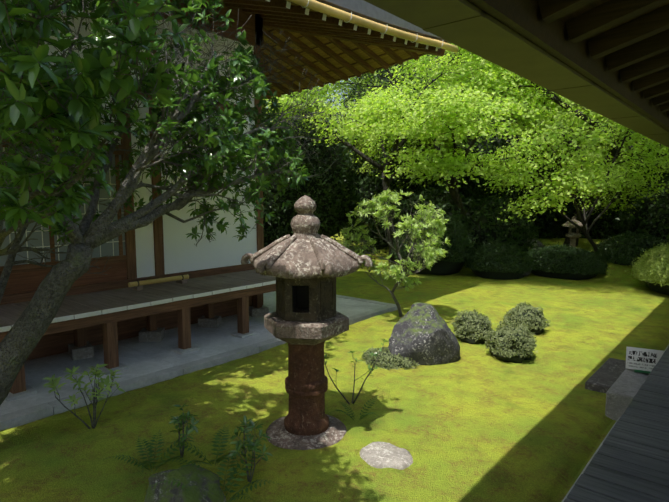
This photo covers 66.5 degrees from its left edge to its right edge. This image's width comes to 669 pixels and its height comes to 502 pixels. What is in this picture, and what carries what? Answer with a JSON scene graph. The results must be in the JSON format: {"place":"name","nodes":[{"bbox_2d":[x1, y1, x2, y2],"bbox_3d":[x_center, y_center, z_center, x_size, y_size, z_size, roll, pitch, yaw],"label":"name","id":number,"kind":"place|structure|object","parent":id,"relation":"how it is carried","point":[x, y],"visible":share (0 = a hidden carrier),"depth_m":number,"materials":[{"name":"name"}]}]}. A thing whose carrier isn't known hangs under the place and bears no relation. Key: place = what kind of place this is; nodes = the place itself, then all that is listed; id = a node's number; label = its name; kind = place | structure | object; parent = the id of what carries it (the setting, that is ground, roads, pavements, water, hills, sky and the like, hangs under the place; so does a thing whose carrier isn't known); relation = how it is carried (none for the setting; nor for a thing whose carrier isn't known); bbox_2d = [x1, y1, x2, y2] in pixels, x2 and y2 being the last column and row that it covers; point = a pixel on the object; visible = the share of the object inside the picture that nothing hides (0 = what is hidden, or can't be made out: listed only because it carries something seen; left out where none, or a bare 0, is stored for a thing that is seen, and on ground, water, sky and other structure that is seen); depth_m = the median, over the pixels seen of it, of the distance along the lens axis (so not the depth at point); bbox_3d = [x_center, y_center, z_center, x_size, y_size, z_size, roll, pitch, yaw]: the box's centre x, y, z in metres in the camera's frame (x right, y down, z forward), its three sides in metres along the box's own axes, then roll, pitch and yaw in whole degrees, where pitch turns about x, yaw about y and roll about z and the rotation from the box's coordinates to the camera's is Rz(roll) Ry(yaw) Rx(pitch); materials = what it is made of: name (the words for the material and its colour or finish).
{"place":"outdoors","nodes":[
{"label":"outdoors","id":0,"kind":"place"},
{"bbox_2d":[0,0,263,304],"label":"hall wall","id":1,"kind":"structure","parent":0,"point":[163,246],"depth_m":7.46,"materials":[{"name":"white paint"}]},
{"bbox_2d":[207,0,449,99],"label":"hall roof","id":2,"kind":"structure","parent":1,"relation":"on","point":[332,50],"depth_m":9.97,"materials":[{"name":"brown wood"}]},
{"bbox_2d":[286,0,458,52],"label":"roof gutter","id":3,"kind":"object","parent":2,"relation":"attached to","point":[320,7],"visible":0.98,"depth_m":7.76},
{"bbox_2d":[0,291,397,430],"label":"apron pavement","id":4,"kind":"structure","parent":0,"point":[148,363],"depth_m":6.31,"materials":[{"name":"concrete"}]},
{"bbox_2d":[0,269,275,401],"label":"veranda","id":5,"kind":"object","parent":4,"relation":"on","point":[80,326],"visible":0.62,"depth_m":6.64,"materials":[{"name":"brown wood"}]},
{"bbox_2d":[128,274,188,290],"bbox_3d":[-2.475,0.438,7.242,0.160,0.122,0.919,5,8,40],"label":"bamboo barrier","id":6,"kind":"object","parent":5,"relation":"on","point":[137,285],"visible":1,"depth_m":7.18,"materials":[{"name":"beige wood"}]},
{"bbox_2d":[266,79,354,110],"label":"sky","id":7,"kind":"structure","parent":0,"point":[348,79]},
{"bbox_2d":[0,233,668,501],"bbox_3d":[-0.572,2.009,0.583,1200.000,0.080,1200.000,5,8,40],"label":"moss ground","id":8,"kind":"structure","parent":0,"point":[359,283],"depth_m":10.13,"materials":[{"name":"green plant"}]},
{"bbox_2d":[42,364,124,428],"bbox_3d":[-2.159,1.306,4.482,0.414,0.638,0.683,5,8,40],"label":"shrub","id":9,"kind":"object","parent":8,"relation":"on","point":[98,373],"depth_m":4.48,"materials":[{"name":"green plant"}]},
{"bbox_2d":[0,0,338,404],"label":"evergreen tree","id":10,"kind":"object","parent":8,"relation":"on","point":[97,80],"depth_m":4.32,"materials":[{"name":"green plant"}]},
{"bbox_2d":[177,408,189,456],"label":"plant stems","id":11,"kind":"object","parent":8,"relation":"on","point":[182,453],"visible":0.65,"depth_m":4.05,"materials":[{"name":"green plant"}]},
{"bbox_2d":[169,403,199,441],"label":"seedling leaves","id":12,"kind":"object","parent":11,"relation":"attached to","point":[187,415],"visible":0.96,"depth_m":3.98,"materials":[{"name":"green plant"}]},
{"bbox_2d":[144,464,225,501],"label":"mossy rock","id":13,"kind":"object","parent":8,"relation":"on","point":[201,485],"visible":0.98,"depth_m":3.37,"materials":[{"name":"grey stone"}]},
{"bbox_2d":[106,397,377,501],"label":"ferns","id":14,"kind":"object","parent":8,"relation":"on","point":[231,474],"visible":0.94,"depth_m":3.81,"materials":[{"name":"green plant"}]},
{"bbox_2d":[236,423,263,482],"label":"stems","id":15,"kind":"object","parent":8,"relation":"on","point":[249,479],"visible":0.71,"depth_m":3.67,"materials":[{"name":"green plant"}]},
{"bbox_2d":[228,415,272,460],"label":"seedling leaves","id":16,"kind":"object","parent":15,"relation":"on","point":[248,440],"visible":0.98,"depth_m":3.62,"materials":[{"name":"green plant"}]},
{"bbox_2d":[249,410,356,458],"bbox_3d":[-0.246,1.593,4.487,1.120,0.059,1.127,5,8,40],"label":"moss","id":17,"kind":"object","parent":8,"relation":"on","point":[273,450],"visible":0.31,"depth_m":4.27,"materials":[{"name":"green plant"}]},
{"bbox_2d":[241,195,372,449],"bbox_3d":[-0.243,0.604,4.384,1.015,2.156,1.135,5,8,40],"label":"stone lantern","id":18,"kind":"object","parent":8,"relation":"on","point":[306,264],"visible":0.98,"depth_m":4.23,"materials":[{"name":"stone"}]},
{"bbox_2d":[262,93,369,247],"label":"background trees","id":19,"kind":"object","parent":8,"relation":"on","point":[346,156],"depth_m":16.19,"materials":[{"name":"green plant"}]},
{"bbox_2d":[324,339,387,403],"bbox_3d":[0.193,1.193,4.942,0.570,0.747,0.607,5,8,40],"label":"sapling by lantern","id":20,"kind":"object","parent":8,"relation":"on","point":[353,402],"depth_m":5.03,"materials":[{"name":"green plant"}]},
{"bbox_2d":[349,441,419,476],"bbox_3d":[0.401,1.635,4.035,0.666,0.072,0.664,5,8,40],"label":"moss","id":21,"kind":"object","parent":8,"relation":"on","point":[412,467],"visible":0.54,"depth_m":3.83,"materials":[{"name":"green plant"}]},
{"bbox_2d":[360,442,412,469],"bbox_3d":[0.406,1.659,4.019,0.453,0.136,0.379,5,8,40],"label":"stepping stone","id":22,"kind":"object","parent":8,"relation":"on","point":[380,455],"visible":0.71,"depth_m":3.98,"materials":[{"name":"grey stone"}]},
{"bbox_2d":[360,346,419,369],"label":"azalea shrub","id":23,"kind":"object","parent":8,"relation":"on","point":[406,361],"depth_m":6.17,"materials":[{"name":"green plant"}]},
{"bbox_2d":[340,188,450,316],"bbox_3d":[1.095,0.098,8.459,1.781,2.264,1.707,5,8,40],"label":"pieris shrub","id":24,"kind":"object","parent":8,"relation":"on","point":[438,223],"depth_m":8.22,"materials":[{"name":"green plant"}]},
{"bbox_2d":[350,192,443,288],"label":"pieris shrub old leaves","id":25,"kind":"object","parent":24,"relation":"attached to","point":[400,239],"visible":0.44,"depth_m":8.24,"materials":[{"name":"green plant"}]},
{"bbox_2d":[262,43,539,262],"bbox_3d":[1.617,-3.081,15.176,7.879,6.941,7.750,1,6,13],"label":"maple","id":26,"kind":"object","parent":8,"relation":"on","point":[349,129],"depth_m":14.07,"materials":[{"name":"green plant"}]},
{"bbox_2d":[306,51,523,108],"bbox_3d":[3.472,-6.761,20.602,13.273,12.968,11.054,5,8,40],"label":"foliage","id":27,"kind":"object","parent":8,"relation":"on","point":[343,85],"depth_m":20.79,"materials":[{"name":"green plant"}]},
{"bbox_2d":[340,133,496,252],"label":"background trees","id":28,"kind":"object","parent":8,"relation":"on","point":[367,177],"depth_m":17.16,"materials":[{"name":"green plant"}]},
{"bbox_2d":[388,302,459,365],"bbox_3d":[1.133,1.089,6.434,0.889,0.844,0.703,2,6,14],"label":"garden rock","id":29,"kind":"object","parent":8,"relation":"on","point":[422,334],"visible":0.81,"depth_m":6.22,"materials":[{"name":"grey stone"}]},
{"bbox_2d":[388,182,476,245],"bbox_3d":[3.089,-0.881,15.863,3.060,2.601,2.839,5,8,40],"label":"backdrop evergreen","id":30,"kind":"object","parent":8,"relation":"on","point":[431,192],"depth_m":15.20,"materials":[{"name":"green plant"}]},
{"bbox_2d":[400,223,466,274],"bbox_3d":[2.746,-0.110,14.261,1.864,1.407,1.821,1,6,7],"label":"hedge mound","id":31,"kind":"object","parent":8,"relation":"on","point":[441,267],"visible":0.25,"depth_m":13.54,"materials":[{"name":"green plant"}]},
{"bbox_2d":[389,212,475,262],"bbox_3d":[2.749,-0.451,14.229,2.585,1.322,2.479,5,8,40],"label":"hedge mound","id":32,"kind":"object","parent":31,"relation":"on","point":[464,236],"visible":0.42,"depth_m":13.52,"materials":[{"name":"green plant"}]},
{"bbox_2d":[398,352,470,373],"bbox_3d":[1.138,1.375,6.464,1.320,0.072,1.324,5,8,40],"label":"moss","id":33,"kind":"object","parent":8,"relation":"on","point":[463,356],"visible":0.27,"depth_m":6.04,"materials":[{"name":"green plant"}]},
{"bbox_2d":[344,52,579,219],"bbox_3d":[3.154,-2.952,14.104,6.686,6.606,6.937,5,8,40],"label":"maple","id":34,"kind":"object","parent":8,"relation":"on","point":[437,123],"depth_m":11.97,"materials":[{"name":"green plant"}]},
{"bbox_2d":[456,314,489,343],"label":"azalea shrub","id":35,"kind":"object","parent":8,"relation":"on","point":[470,340],"visible":0.38,"depth_m":7.10,"materials":[{"name":"green plant"}]},
{"bbox_2d":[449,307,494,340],"bbox_3d":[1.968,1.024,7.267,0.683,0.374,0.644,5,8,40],"label":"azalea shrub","id":36,"kind":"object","parent":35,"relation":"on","point":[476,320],"visible":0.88,"depth_m":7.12,"materials":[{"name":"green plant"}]},
{"bbox_2d":[462,239,534,279],"bbox_3d":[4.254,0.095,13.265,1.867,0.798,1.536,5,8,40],"label":"hedge mound","id":37,"kind":"object","parent":8,"relation":"on","point":[527,264],"visible":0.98,"depth_m":12.84,"materials":[{"name":"green plant"}]},
{"bbox_2d":[463,194,538,252],"bbox_3d":[4.595,-0.629,15.106,2.960,2.147,2.176,5,8,40],"label":"backdrop evergreen","id":38,"kind":"object","parent":8,"relation":"on","point":[526,228],"depth_m":14.42,"materials":[{"name":"green plant"}]},
{"bbox_2d":[363,237,647,284],"bbox_3d":[8.783,-0.056,16.908,14.000,0.758,10.800,5,8,40],"label":"terrain mound","id":39,"kind":"object","parent":8,"relation":"on","point":[618,274],"depth_m":12.84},
{"bbox_2d":[410,46,643,245],"bbox_3d":[6.317,-4.290,13.699,9.128,9.204,11.357,5,8,40],"label":"maple","id":40,"kind":"object","parent":39,"relation":"on","point":[495,77],"depth_m":13.41,"materials":[{"name":"green plant"}]},
{"bbox_2d":[536,238,544,248],"bbox_3d":[5.877,-0.167,15.452,0.940,0.739,0.803,1,6,12],"label":"rock","id":41,"kind":"object","parent":39,"relation":"on","point":[539,243],"visible":0.06,"depth_m":15.04,"materials":[{"name":"grey stone"}]},
{"bbox_2d":[445,43,638,144],"bbox_3d":[8.611,-5.324,18.243,12.667,10.578,9.224,17,18,69],"label":"maple","id":42,"kind":"object","parent":39,"relation":"on","point":[563,111],"depth_m":16.20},
{"bbox_2d":[526,242,613,279],"bbox_3d":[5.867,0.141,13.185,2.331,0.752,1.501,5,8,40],"label":"hedge mound","id":43,"kind":"object","parent":39,"relation":"on","point":[600,263],"visible":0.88,"depth_m":12.71,"materials":[{"name":"green plant"}]},
{"bbox_2d":[474,107,668,251],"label":"tree","id":44,"kind":"object","parent":39,"relation":"on","point":[588,174],"depth_m":11.69,"materials":[{"name":"green plant"}]},
{"bbox_2d":[561,216,581,247],"bbox_3d":[6.688,-0.453,14.301,0.600,1.070,0.600,2,6,20],"label":"stone lantern","id":45,"kind":"object","parent":39,"relation":"on","point":[573,234],"visible":0.79,"depth_m":14.17,"materials":[{"name":"stone"}]},
{"bbox_2d":[593,232,668,265],"bbox_3d":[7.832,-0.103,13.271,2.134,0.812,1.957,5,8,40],"label":"hedge mound","id":46,"kind":"object","parent":39,"relation":"on","point":[631,237],"visible":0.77,"depth_m":12.89,"materials":[{"name":"green plant"}]},
{"bbox_2d":[615,176,668,243],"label":"backdrop evergreen","id":47,"kind":"object","parent":39,"relation":"on","point":[625,225],"depth_m":14.36,"materials":[{"name":"green plant"}]},
{"bbox_2d":[624,240,668,295],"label":"round shrub","id":48,"kind":"object","parent":39,"relation":"on","point":[642,270],"depth_m":10.77,"materials":[{"name":"green plant"}]},
{"bbox_2d":[489,325,531,362],"bbox_3d":[2.247,1.195,6.492,0.524,0.465,0.500,0,6,-4],"label":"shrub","id":49,"kind":"object","parent":8,"relation":"on","point":[517,359],"visible":0.29,"depth_m":6.30,"materials":[{"name":"green plant"}]},
{"bbox_2d":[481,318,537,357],"bbox_3d":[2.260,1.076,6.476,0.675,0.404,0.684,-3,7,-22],"label":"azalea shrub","id":50,"kind":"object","parent":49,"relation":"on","point":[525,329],"visible":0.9,"depth_m":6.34,"materials":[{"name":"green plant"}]},
{"bbox_2d":[451,93,594,238],"bbox_3d":[6.686,-3.285,19.654,7.886,6.576,6.177,5,8,40],"label":"tree","id":51,"kind":"object","parent":8,"relation":"on","point":[550,215],"depth_m":17.53,"materials":[{"name":"green plant"}]},
{"bbox_2d":[507,305,543,334],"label":"azalea shrub","id":52,"kind":"object","parent":8,"relation":"on","point":[537,331],"visible":0.19,"depth_m":7.66,"materials":[{"name":"green plant"}]},
{"bbox_2d":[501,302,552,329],"bbox_3d":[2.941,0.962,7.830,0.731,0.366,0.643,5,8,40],"label":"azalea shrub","id":53,"kind":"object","parent":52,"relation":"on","point":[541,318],"visible":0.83,"depth_m":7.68,"materials":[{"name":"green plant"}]},
{"bbox_2d":[523,268,531,275],"bbox_3d":[4.776,0.432,13.278,0.730,0.445,0.569,5,8,40],"label":"rock","id":54,"kind":"object","parent":8,"relation":"on","point":[527,273],"visible":0.1,"depth_m":12.97,"materials":[{"name":"grey stone"}]},
{"bbox_2d":[550,108,668,238],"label":"tree","id":55,"kind":"object","parent":8,"relation":"on","point":[611,231],"depth_m":17.07,"materials":[{"name":"green plant"}]},
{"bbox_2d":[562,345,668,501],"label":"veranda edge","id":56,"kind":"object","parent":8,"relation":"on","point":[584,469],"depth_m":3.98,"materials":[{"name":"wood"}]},
{"bbox_2d":[564,346,668,501],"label":"deck planks","id":57,"kind":"object","parent":8,"relation":"on","point":[629,462],"visible":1,"depth_m":2.95,"materials":[{"name":"grey wood"}]},
{"bbox_2d":[585,358,648,420],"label":"shoe stones","id":58,"kind":"object","parent":8,"relation":"on","point":[618,382],"visible":0.38,"depth_m":5.16,"materials":[{"name":"stone"}]},
{"bbox_2d":[626,346,663,373],"bbox_3d":[3.233,1.151,5.319,0.340,0.242,0.140,3,7,27],"label":"garden sign","id":59,"kind":"object","parent":58,"relation":"on","point":[642,360],"visible":0.71,"depth_m":5.35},
{"bbox_2d":[647,149,668,190],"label":"tree","id":60,"kind":"object","parent":8,"relation":"on","point":[662,172],"depth_m":15.87,"materials":[{"name":"green plant"}]},
{"bbox_2d":[331,42,482,140],"bbox_3d":[4.497,-6.163,24.227,11.301,11.162,8.862,5,8,40],"label":"tree foliage","id":61,"kind":"object","parent":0,"point":[359,93],"depth_m":22.51,"materials":[{"name":"green plant"}]},
{"bbox_2d":[364,0,668,147],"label":"eave roof","id":62,"kind":"structure","parent":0,"point":[609,59],"depth_m":2.98,"materials":[{"name":"brown wood"}]},
{"bbox_2d":[474,61,668,170],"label":"maple","id":63,"kind":"object","parent":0,"point":[566,100],"depth_m":15.08,"materials":[{"name":"green plant"}]}
]}

